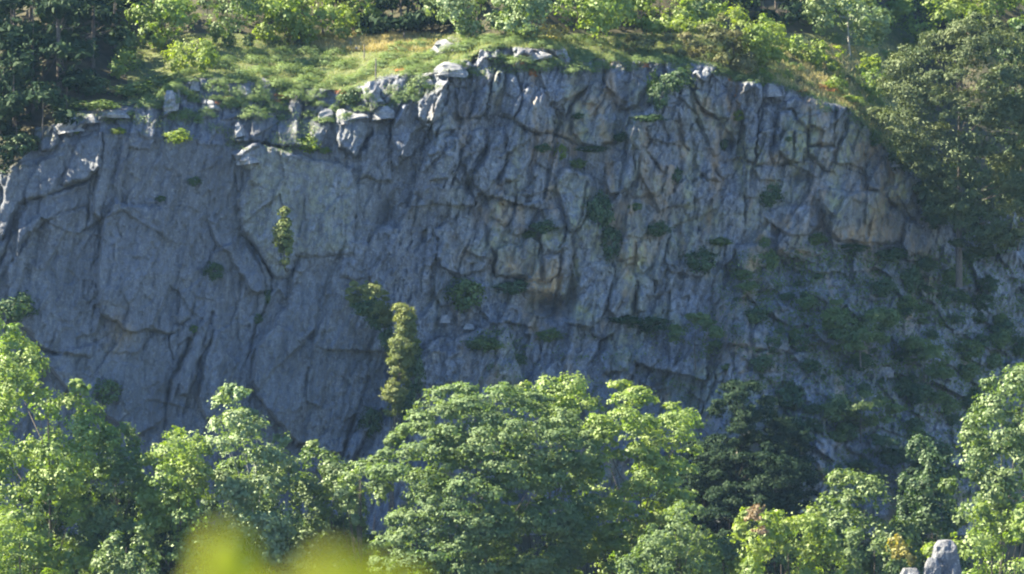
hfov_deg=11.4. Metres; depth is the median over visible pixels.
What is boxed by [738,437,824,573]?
shaded tree
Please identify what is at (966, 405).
scree bush
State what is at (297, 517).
understorey tree
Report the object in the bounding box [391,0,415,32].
spruce tree
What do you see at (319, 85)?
cushion shrub
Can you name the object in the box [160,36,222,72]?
hillside tree
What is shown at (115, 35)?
spruce tree
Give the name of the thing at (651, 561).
shaded tree
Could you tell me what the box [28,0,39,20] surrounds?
spruce tree
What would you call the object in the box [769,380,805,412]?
shrub
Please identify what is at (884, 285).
scree bush
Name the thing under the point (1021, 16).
hillside tree
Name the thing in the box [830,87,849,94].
cushion shrub
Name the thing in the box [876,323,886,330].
scree bush
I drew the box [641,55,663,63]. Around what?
cushion shrub
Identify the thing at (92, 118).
rim rock
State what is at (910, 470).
shaded tree
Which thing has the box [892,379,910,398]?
scree bush
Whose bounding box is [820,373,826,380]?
scree bush
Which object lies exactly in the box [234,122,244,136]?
rim rock
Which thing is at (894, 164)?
rim rock
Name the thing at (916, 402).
scree bush
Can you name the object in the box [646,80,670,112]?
shrub
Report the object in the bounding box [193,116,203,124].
ledge shrub
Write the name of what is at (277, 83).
cushion shrub
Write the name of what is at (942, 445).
scree bush
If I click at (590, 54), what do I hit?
cushion shrub
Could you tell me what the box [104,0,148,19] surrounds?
spruce tree
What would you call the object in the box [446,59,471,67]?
cushion shrub
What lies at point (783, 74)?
cushion shrub
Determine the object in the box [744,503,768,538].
withered sapling
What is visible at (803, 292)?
scree bush
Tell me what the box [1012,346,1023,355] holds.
scree bush
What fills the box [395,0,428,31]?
spruce tree
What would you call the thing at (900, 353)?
scree bush
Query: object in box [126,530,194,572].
understorey tree
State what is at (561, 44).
cushion shrub
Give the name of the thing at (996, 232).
broadleaf tree
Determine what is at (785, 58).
slope bush
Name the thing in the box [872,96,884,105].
slope bush
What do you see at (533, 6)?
hillside tree
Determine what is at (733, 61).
juniper
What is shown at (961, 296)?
scree bush
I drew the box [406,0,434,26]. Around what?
spruce tree
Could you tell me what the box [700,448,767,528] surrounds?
shaded tree
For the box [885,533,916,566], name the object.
golden sapling
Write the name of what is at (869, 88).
hillside tree
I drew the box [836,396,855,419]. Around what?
scree bush
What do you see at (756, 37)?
hillside tree
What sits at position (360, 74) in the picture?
cushion shrub
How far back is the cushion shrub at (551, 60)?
509.12 m
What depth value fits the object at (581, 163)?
509.35 m
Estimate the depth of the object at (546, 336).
506.64 m
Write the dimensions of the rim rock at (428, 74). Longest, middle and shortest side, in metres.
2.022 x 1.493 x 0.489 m
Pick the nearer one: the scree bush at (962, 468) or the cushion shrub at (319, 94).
the cushion shrub at (319, 94)
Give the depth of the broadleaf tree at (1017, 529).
451.49 m
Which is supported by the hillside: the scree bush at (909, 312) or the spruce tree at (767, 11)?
the spruce tree at (767, 11)
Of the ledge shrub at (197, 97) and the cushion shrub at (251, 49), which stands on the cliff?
the ledge shrub at (197, 97)
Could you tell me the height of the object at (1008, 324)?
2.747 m
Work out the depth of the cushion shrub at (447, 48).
511.96 m
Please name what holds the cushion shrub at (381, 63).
on the meadow
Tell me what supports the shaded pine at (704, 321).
on the cliff
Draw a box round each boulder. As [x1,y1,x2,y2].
[318,109,333,118]
[421,79,432,84]
[439,314,449,322]
[463,324,474,329]
[882,367,893,377]
[952,328,963,333]
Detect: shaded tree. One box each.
[609,535,703,573]
[643,486,709,554]
[657,433,756,573]
[665,438,734,504]
[677,529,765,573]
[698,497,756,569]
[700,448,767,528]
[704,378,781,496]
[733,536,825,573]
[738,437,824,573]
[741,451,806,523]
[760,415,819,486]
[798,467,928,573]
[798,542,873,573]
[865,535,923,573]
[893,432,969,572]
[895,460,958,542]
[911,163,1000,236]
[982,146,1023,250]
[985,23,1023,172]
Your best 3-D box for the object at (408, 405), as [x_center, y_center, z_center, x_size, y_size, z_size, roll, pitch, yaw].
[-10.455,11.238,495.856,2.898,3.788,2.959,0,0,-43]
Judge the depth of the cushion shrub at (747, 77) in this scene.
516.46 m
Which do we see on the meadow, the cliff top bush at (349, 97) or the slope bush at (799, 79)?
the slope bush at (799, 79)
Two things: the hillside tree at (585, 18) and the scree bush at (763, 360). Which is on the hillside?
the hillside tree at (585, 18)
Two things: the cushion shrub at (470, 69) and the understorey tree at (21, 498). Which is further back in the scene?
the cushion shrub at (470, 69)
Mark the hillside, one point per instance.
(102, 70)
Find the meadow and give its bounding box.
[127,17,914,172]
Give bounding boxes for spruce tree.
[0,0,48,88]
[0,0,53,77]
[0,0,66,60]
[0,1,29,15]
[0,16,60,110]
[0,36,39,141]
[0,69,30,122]
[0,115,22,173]
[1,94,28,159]
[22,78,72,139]
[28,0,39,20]
[29,0,101,93]
[42,4,87,42]
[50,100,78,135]
[60,1,77,25]
[63,0,127,67]
[87,0,134,48]
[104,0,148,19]
[329,0,350,20]
[351,2,392,27]
[357,0,401,30]
[361,0,412,36]
[389,2,436,32]
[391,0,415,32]
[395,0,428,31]
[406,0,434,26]
[429,0,486,25]
[727,0,767,23]
[748,0,781,21]
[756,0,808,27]
[772,0,808,22]
[791,0,817,25]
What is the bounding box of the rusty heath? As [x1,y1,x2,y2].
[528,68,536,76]
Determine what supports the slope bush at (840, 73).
on the meadow
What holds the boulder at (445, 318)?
on the cliff
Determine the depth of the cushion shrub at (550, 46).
509.92 m
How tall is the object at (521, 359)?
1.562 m
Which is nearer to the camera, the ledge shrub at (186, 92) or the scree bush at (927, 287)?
the ledge shrub at (186, 92)
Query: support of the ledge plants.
on the cliff
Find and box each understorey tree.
[0,517,55,573]
[9,437,90,565]
[53,525,80,573]
[75,457,154,513]
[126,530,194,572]
[134,461,221,569]
[215,470,291,573]
[254,560,286,573]
[266,513,320,572]
[310,484,367,553]
[334,527,392,567]
[388,546,437,573]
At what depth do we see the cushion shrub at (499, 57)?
508.43 m
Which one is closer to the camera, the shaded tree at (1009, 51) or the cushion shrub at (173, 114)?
the cushion shrub at (173, 114)
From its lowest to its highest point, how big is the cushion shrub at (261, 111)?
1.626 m
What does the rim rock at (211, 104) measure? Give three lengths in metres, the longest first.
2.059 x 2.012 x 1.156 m
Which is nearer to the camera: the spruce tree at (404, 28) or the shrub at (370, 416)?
the shrub at (370, 416)
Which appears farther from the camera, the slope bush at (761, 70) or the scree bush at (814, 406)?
the slope bush at (761, 70)
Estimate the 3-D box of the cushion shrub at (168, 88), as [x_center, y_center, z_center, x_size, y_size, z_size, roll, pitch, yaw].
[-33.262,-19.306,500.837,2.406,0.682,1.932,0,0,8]
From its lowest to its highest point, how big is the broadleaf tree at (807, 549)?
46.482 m
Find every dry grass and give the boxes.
[274,29,462,51]
[741,42,915,153]
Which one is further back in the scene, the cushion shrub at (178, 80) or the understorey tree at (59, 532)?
the cushion shrub at (178, 80)
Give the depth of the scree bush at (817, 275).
515.79 m
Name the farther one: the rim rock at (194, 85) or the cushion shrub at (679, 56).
the cushion shrub at (679, 56)
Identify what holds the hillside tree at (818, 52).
on the meadow
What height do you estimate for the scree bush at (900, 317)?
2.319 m
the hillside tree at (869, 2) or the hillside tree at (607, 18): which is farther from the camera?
the hillside tree at (869, 2)
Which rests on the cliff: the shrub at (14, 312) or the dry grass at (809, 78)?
the shrub at (14, 312)
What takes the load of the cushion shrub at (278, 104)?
on the cliff
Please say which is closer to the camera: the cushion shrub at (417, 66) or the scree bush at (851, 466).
the scree bush at (851, 466)
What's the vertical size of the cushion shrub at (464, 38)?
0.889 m
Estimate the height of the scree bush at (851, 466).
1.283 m
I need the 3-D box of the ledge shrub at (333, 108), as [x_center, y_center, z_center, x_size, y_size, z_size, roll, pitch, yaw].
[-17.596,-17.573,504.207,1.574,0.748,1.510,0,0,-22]
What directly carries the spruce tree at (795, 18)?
on the hillside
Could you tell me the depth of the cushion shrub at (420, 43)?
516.24 m
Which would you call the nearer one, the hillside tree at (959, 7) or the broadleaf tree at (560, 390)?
the broadleaf tree at (560, 390)
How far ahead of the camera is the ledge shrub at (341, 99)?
505.00 m
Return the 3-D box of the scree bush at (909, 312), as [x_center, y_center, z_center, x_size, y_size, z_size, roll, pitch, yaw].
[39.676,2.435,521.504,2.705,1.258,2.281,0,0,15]
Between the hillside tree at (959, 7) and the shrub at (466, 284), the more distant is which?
the hillside tree at (959, 7)
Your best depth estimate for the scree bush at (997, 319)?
532.24 m
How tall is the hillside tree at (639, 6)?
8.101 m
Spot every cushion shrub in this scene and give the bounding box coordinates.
[134,95,162,108]
[139,83,159,96]
[161,95,183,104]
[162,87,179,92]
[167,109,192,122]
[169,78,191,82]
[172,71,190,75]
[178,106,197,118]
[186,94,201,103]
[197,105,218,117]
[199,78,231,92]
[213,57,238,66]
[217,65,261,80]
[217,99,236,109]
[232,85,250,101]
[234,97,251,107]
[235,104,272,119]
[236,53,276,63]
[239,46,270,54]
[248,63,279,75]
[251,83,277,102]
[263,100,288,110]
[265,53,297,62]
[265,76,298,88]
[267,60,308,74]
[268,46,299,54]
[268,79,285,87]
[278,89,310,100]
[290,74,322,85]
[291,56,316,66]
[293,66,325,77]
[295,45,325,53]
[306,52,348,63]
[308,87,329,97]
[312,82,331,87]
[319,74,349,85]
[326,46,349,53]
[327,61,345,65]
[331,58,359,68]
[337,111,355,121]
[340,75,357,84]
[348,72,366,79]
[355,65,381,74]
[367,57,394,66]
[379,50,407,58]
[385,39,413,50]
[387,57,416,66]
[390,93,409,104]
[393,57,414,64]
[399,67,414,76]
[401,84,424,101]
[402,63,429,71]
[405,69,433,88]
[406,57,424,65]
[408,37,433,47]
[422,51,440,58]
[427,61,440,67]
[432,54,449,61]
[438,43,456,52]
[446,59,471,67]
[450,41,473,51]
[459,37,483,45]
[459,54,472,58]
[463,34,475,41]
[466,66,477,73]
[476,33,503,44]
[479,38,500,43]
[483,45,496,50]
[488,55,510,63]
[499,35,523,44]
[503,32,516,38]
[503,54,538,64]
[513,34,538,42]
[522,59,552,71]
[525,38,553,49]
[534,57,556,66]
[543,44,565,49]
[548,57,567,66]
[549,41,567,46]
[552,36,570,42]
[561,61,599,73]
[566,46,583,53]
[567,34,583,40]
[570,57,590,63]
[572,49,603,58]
[582,37,596,44]
[592,59,619,69]
[595,38,608,45]
[606,50,630,55]
[608,54,632,62]
[623,56,644,64]
[631,54,645,60]
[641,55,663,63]
[647,51,663,56]
[655,53,679,63]
[670,53,685,59]
[714,66,731,73]
[729,72,757,79]
[749,72,773,80]
[763,65,786,71]
[772,70,798,78]
[785,61,806,70]
[803,81,820,87]
[813,67,831,74]
[826,91,841,96]
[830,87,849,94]
[849,98,868,107]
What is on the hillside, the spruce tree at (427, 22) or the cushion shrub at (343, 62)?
the spruce tree at (427, 22)
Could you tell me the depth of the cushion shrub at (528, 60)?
507.86 m
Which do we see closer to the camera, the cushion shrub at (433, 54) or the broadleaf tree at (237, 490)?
the broadleaf tree at (237, 490)
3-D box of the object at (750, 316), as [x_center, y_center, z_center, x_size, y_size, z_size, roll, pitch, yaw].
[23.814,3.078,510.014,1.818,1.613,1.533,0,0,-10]
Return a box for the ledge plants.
[68,43,895,154]
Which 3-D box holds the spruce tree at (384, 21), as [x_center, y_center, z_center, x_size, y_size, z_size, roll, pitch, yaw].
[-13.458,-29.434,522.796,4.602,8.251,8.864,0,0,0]
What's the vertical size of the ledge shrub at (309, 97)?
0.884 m
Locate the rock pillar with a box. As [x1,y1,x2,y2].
[931,539,961,573]
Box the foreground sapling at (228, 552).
[197,529,408,573]
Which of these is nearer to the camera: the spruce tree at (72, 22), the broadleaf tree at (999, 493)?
the broadleaf tree at (999, 493)
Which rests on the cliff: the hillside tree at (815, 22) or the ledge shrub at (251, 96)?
the ledge shrub at (251, 96)
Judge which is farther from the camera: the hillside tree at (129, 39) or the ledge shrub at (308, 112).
the hillside tree at (129, 39)
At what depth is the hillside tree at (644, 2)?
524.90 m
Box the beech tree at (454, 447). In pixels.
[354,381,606,573]
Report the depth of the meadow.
519.10 m
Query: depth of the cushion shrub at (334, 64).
514.79 m
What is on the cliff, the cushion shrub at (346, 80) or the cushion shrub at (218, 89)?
the cushion shrub at (218, 89)
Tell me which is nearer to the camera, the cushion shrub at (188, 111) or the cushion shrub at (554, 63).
the cushion shrub at (188, 111)
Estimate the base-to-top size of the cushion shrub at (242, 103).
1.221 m
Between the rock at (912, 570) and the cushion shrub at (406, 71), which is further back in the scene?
the cushion shrub at (406, 71)
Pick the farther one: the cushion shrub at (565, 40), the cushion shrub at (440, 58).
the cushion shrub at (565, 40)
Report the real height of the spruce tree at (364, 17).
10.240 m
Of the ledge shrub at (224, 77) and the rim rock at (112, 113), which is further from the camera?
the ledge shrub at (224, 77)
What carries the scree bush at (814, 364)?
on the cliff
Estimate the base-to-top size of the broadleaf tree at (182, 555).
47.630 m
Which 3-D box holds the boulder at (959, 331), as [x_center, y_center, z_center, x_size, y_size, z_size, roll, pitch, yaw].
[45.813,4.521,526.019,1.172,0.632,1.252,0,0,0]
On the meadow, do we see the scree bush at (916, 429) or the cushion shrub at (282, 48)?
the cushion shrub at (282, 48)
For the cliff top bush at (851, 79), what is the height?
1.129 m
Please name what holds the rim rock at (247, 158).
on the cliff
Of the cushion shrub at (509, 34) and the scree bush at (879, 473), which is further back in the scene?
the cushion shrub at (509, 34)
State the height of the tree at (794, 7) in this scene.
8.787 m
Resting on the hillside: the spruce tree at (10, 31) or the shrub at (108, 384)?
the spruce tree at (10, 31)
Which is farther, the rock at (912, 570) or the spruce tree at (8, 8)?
the spruce tree at (8, 8)
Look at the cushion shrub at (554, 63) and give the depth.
509.63 m
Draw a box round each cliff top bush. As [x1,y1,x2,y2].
[3,130,40,155]
[43,96,86,109]
[65,75,111,97]
[79,99,120,110]
[107,81,160,98]
[109,127,126,134]
[140,73,168,87]
[162,127,193,145]
[221,29,238,47]
[241,33,254,46]
[281,28,310,41]
[296,133,321,154]
[318,146,331,153]
[340,88,361,105]
[817,80,840,89]
[839,95,862,102]
[843,74,855,81]
[883,88,896,100]
[885,155,914,171]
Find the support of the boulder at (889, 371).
on the cliff
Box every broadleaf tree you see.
[0,311,125,573]
[0,505,71,573]
[23,484,368,573]
[88,523,164,573]
[128,425,218,573]
[201,380,312,573]
[288,439,370,573]
[333,458,389,563]
[514,370,601,547]
[570,379,707,573]
[615,499,728,573]
[724,505,845,573]
[835,525,908,573]
[864,10,1023,286]
[915,541,935,557]
[937,362,1023,573]
[950,501,1023,573]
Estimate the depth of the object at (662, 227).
510.56 m
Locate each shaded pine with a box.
[666,311,727,369]
[818,298,900,367]
[818,389,908,442]
[871,430,935,471]
[896,335,956,389]
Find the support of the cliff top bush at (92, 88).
on the hillside
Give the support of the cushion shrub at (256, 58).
on the meadow
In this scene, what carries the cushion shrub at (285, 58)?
on the meadow
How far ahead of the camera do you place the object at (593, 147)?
509.11 m
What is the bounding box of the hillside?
[0,0,1023,573]
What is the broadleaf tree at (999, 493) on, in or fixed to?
on the hillside
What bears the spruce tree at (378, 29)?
on the hillside
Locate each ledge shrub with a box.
[163,81,187,88]
[169,83,183,90]
[179,111,187,118]
[180,88,195,95]
[182,77,199,81]
[188,89,203,97]
[190,95,200,103]
[192,73,217,77]
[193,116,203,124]
[219,76,232,84]
[221,95,238,101]
[228,79,246,83]
[243,93,262,102]
[262,106,275,112]
[277,87,290,94]
[289,85,304,90]
[298,81,314,87]
[301,94,316,101]
[301,109,316,116]
[312,100,327,107]
[318,116,334,123]
[329,106,339,110]
[336,94,343,100]
[340,85,356,92]
[352,106,369,111]
[360,91,374,98]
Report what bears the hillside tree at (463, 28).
on the hillside
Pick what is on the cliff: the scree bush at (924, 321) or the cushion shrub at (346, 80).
the scree bush at (924, 321)
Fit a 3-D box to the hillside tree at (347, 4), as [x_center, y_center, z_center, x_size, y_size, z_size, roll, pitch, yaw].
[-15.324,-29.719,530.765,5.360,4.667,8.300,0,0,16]
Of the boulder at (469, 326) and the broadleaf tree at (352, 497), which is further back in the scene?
the boulder at (469, 326)
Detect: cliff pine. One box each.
[342,280,393,329]
[378,302,421,557]
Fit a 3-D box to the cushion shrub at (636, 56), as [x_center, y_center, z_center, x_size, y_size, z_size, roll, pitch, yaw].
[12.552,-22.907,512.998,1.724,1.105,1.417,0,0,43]
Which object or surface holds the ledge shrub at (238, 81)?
on the cliff
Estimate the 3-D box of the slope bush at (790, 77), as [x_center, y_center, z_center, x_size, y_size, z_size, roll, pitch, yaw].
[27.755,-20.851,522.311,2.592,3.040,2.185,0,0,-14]
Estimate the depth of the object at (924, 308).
523.51 m
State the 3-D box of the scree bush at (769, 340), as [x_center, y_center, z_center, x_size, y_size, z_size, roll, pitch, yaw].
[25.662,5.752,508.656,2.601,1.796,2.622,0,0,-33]
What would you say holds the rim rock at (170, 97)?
on the cliff
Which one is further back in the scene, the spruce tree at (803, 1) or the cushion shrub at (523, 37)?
the spruce tree at (803, 1)
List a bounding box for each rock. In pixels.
[54,117,84,133]
[84,113,102,122]
[98,109,129,117]
[162,90,178,110]
[189,79,199,90]
[201,99,221,111]
[234,85,252,96]
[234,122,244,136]
[234,149,258,165]
[335,109,350,125]
[344,113,370,120]
[365,81,382,103]
[372,106,395,119]
[421,72,433,77]
[430,39,454,54]
[433,62,467,77]
[477,49,488,67]
[527,51,551,59]
[558,47,569,62]
[762,84,782,97]
[890,158,902,166]
[900,567,919,573]
[923,558,940,573]
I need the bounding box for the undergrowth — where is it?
[457,238,1023,517]
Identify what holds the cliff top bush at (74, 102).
on the hillside
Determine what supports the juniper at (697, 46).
on the meadow
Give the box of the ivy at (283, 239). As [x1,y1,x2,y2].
[272,206,293,271]
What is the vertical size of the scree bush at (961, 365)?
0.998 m
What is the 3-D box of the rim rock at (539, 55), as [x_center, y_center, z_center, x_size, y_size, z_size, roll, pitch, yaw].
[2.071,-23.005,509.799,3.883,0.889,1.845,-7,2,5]
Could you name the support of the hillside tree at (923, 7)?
on the hillside
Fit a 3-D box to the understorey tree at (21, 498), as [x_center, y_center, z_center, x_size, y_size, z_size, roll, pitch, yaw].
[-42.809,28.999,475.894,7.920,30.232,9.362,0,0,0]
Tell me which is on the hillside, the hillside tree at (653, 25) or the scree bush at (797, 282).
the hillside tree at (653, 25)
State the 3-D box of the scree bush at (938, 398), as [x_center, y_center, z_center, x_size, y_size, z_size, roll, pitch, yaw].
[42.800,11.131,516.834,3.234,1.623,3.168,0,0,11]
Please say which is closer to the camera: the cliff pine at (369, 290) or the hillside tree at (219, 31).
the cliff pine at (369, 290)
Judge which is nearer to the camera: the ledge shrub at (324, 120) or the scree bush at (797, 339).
the ledge shrub at (324, 120)
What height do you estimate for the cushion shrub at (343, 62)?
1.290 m
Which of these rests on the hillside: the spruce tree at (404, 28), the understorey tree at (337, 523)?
the understorey tree at (337, 523)
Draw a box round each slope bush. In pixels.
[753,65,772,86]
[768,57,779,66]
[778,68,795,85]
[781,50,790,64]
[789,56,802,64]
[795,75,809,87]
[824,59,846,74]
[825,73,848,92]
[834,69,844,78]
[850,73,864,83]
[853,65,873,80]
[856,49,869,62]
[865,94,875,105]
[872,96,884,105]
[879,49,891,59]
[885,137,900,150]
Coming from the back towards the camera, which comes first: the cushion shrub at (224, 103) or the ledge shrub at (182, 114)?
the cushion shrub at (224, 103)
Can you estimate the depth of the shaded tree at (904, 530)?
462.61 m
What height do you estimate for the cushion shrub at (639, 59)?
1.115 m
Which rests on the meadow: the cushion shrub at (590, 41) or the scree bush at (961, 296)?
the cushion shrub at (590, 41)
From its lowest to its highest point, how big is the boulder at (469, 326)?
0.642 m
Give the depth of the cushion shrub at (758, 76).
518.27 m
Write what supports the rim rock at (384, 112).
on the cliff
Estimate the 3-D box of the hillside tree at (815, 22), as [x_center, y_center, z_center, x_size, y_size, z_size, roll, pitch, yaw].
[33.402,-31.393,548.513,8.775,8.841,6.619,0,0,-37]
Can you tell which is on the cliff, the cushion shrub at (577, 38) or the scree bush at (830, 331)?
the scree bush at (830, 331)
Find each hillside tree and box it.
[107,46,143,78]
[112,25,158,60]
[120,0,208,48]
[120,10,134,28]
[138,0,172,35]
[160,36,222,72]
[196,0,262,42]
[212,0,259,30]
[252,13,320,46]
[253,0,385,40]
[279,0,307,25]
[280,0,335,18]
[330,1,361,16]
[336,0,365,10]
[415,0,442,13]
[420,0,506,37]
[475,0,537,32]
[489,0,560,39]
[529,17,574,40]
[549,0,637,40]
[572,0,600,27]
[580,0,638,22]
[614,0,651,18]
[625,0,699,34]
[634,0,700,23]
[670,1,791,65]
[691,0,725,19]
[727,0,752,10]
[781,31,881,72]
[802,0,837,26]
[802,0,895,54]
[828,0,880,39]
[857,67,886,98]
[872,0,904,27]
[887,0,1019,45]
[893,0,921,19]
[916,0,950,15]
[968,0,1016,24]
[1007,0,1023,42]
[1017,0,1023,24]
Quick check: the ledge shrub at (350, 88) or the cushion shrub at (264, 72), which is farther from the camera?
the cushion shrub at (264, 72)
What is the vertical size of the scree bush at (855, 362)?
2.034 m
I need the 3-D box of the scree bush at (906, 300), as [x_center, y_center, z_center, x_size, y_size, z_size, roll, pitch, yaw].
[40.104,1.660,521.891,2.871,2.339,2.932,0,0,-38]
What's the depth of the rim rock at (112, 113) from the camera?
496.94 m
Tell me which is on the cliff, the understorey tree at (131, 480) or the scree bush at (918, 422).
the scree bush at (918, 422)
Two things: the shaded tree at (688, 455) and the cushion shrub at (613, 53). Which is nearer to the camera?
the shaded tree at (688, 455)
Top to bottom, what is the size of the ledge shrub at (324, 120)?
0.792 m
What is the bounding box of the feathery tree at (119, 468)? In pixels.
[71,421,163,573]
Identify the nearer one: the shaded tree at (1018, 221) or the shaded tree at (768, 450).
the shaded tree at (768, 450)
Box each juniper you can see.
[621,31,657,52]
[659,32,707,59]
[697,12,757,72]
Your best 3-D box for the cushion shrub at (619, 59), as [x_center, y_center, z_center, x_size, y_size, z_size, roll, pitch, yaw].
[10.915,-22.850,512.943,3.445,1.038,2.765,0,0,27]
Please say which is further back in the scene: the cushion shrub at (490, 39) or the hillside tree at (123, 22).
the hillside tree at (123, 22)
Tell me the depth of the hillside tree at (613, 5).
522.83 m
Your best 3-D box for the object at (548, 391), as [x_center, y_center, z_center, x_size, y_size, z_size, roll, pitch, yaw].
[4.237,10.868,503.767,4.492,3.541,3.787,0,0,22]
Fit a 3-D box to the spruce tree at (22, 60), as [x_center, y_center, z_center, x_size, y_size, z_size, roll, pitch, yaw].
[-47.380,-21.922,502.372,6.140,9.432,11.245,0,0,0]
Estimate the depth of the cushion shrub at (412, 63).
510.32 m
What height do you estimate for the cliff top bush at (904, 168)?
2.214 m
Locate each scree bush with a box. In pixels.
[721,363,729,371]
[730,268,754,280]
[743,306,770,321]
[749,352,774,373]
[765,338,782,351]
[775,327,786,333]
[777,291,796,300]
[785,328,801,338]
[789,334,810,352]
[793,281,801,286]
[797,358,821,374]
[799,403,821,414]
[800,289,808,296]
[812,273,821,278]
[812,422,824,433]
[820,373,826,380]
[824,324,849,339]
[827,428,847,443]
[832,419,859,441]
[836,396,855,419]
[845,330,857,342]
[845,460,860,470]
[849,353,877,372]
[850,458,875,470]
[851,314,868,322]
[854,381,872,391]
[867,471,890,479]
[869,275,901,298]
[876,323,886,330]
[877,378,884,384]
[878,307,906,326]
[892,351,910,361]
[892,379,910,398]
[895,371,920,387]
[896,305,914,315]
[897,292,921,314]
[897,339,920,353]
[902,416,924,429]
[904,424,928,438]
[905,395,924,405]
[917,317,928,324]
[918,285,933,292]
[924,329,940,340]
[924,389,951,403]
[927,440,953,456]
[938,445,957,458]
[939,467,960,479]
[945,413,960,425]
[947,314,966,323]
[951,288,967,302]
[951,464,964,472]
[955,363,966,371]
[956,360,984,381]
[957,399,976,407]
[962,438,985,460]
[967,332,992,346]
[972,309,987,323]
[975,274,999,294]
[985,352,1004,369]
[989,327,1013,349]
[992,312,1007,318]
[992,317,1004,325]
[1011,335,1023,353]
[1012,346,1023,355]
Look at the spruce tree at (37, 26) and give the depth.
506.88 m
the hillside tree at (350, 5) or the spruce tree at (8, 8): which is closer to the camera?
the spruce tree at (8, 8)
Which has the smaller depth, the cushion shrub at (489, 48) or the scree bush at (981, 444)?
the cushion shrub at (489, 48)
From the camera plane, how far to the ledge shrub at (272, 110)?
503.65 m
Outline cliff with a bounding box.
[0,37,1023,534]
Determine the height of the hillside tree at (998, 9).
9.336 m
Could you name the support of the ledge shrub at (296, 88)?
on the cliff
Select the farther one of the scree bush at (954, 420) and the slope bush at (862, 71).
the slope bush at (862, 71)
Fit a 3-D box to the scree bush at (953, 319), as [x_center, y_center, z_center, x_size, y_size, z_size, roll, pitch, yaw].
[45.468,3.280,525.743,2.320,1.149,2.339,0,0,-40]
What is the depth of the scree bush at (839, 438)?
503.98 m
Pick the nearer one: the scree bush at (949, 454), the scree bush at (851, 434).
the scree bush at (851, 434)
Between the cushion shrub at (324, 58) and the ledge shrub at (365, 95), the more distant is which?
the cushion shrub at (324, 58)
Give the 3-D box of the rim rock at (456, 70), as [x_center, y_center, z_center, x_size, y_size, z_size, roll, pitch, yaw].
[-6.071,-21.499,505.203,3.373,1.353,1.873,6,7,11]
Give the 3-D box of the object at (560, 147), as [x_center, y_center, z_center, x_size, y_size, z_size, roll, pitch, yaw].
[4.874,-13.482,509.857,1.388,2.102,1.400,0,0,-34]

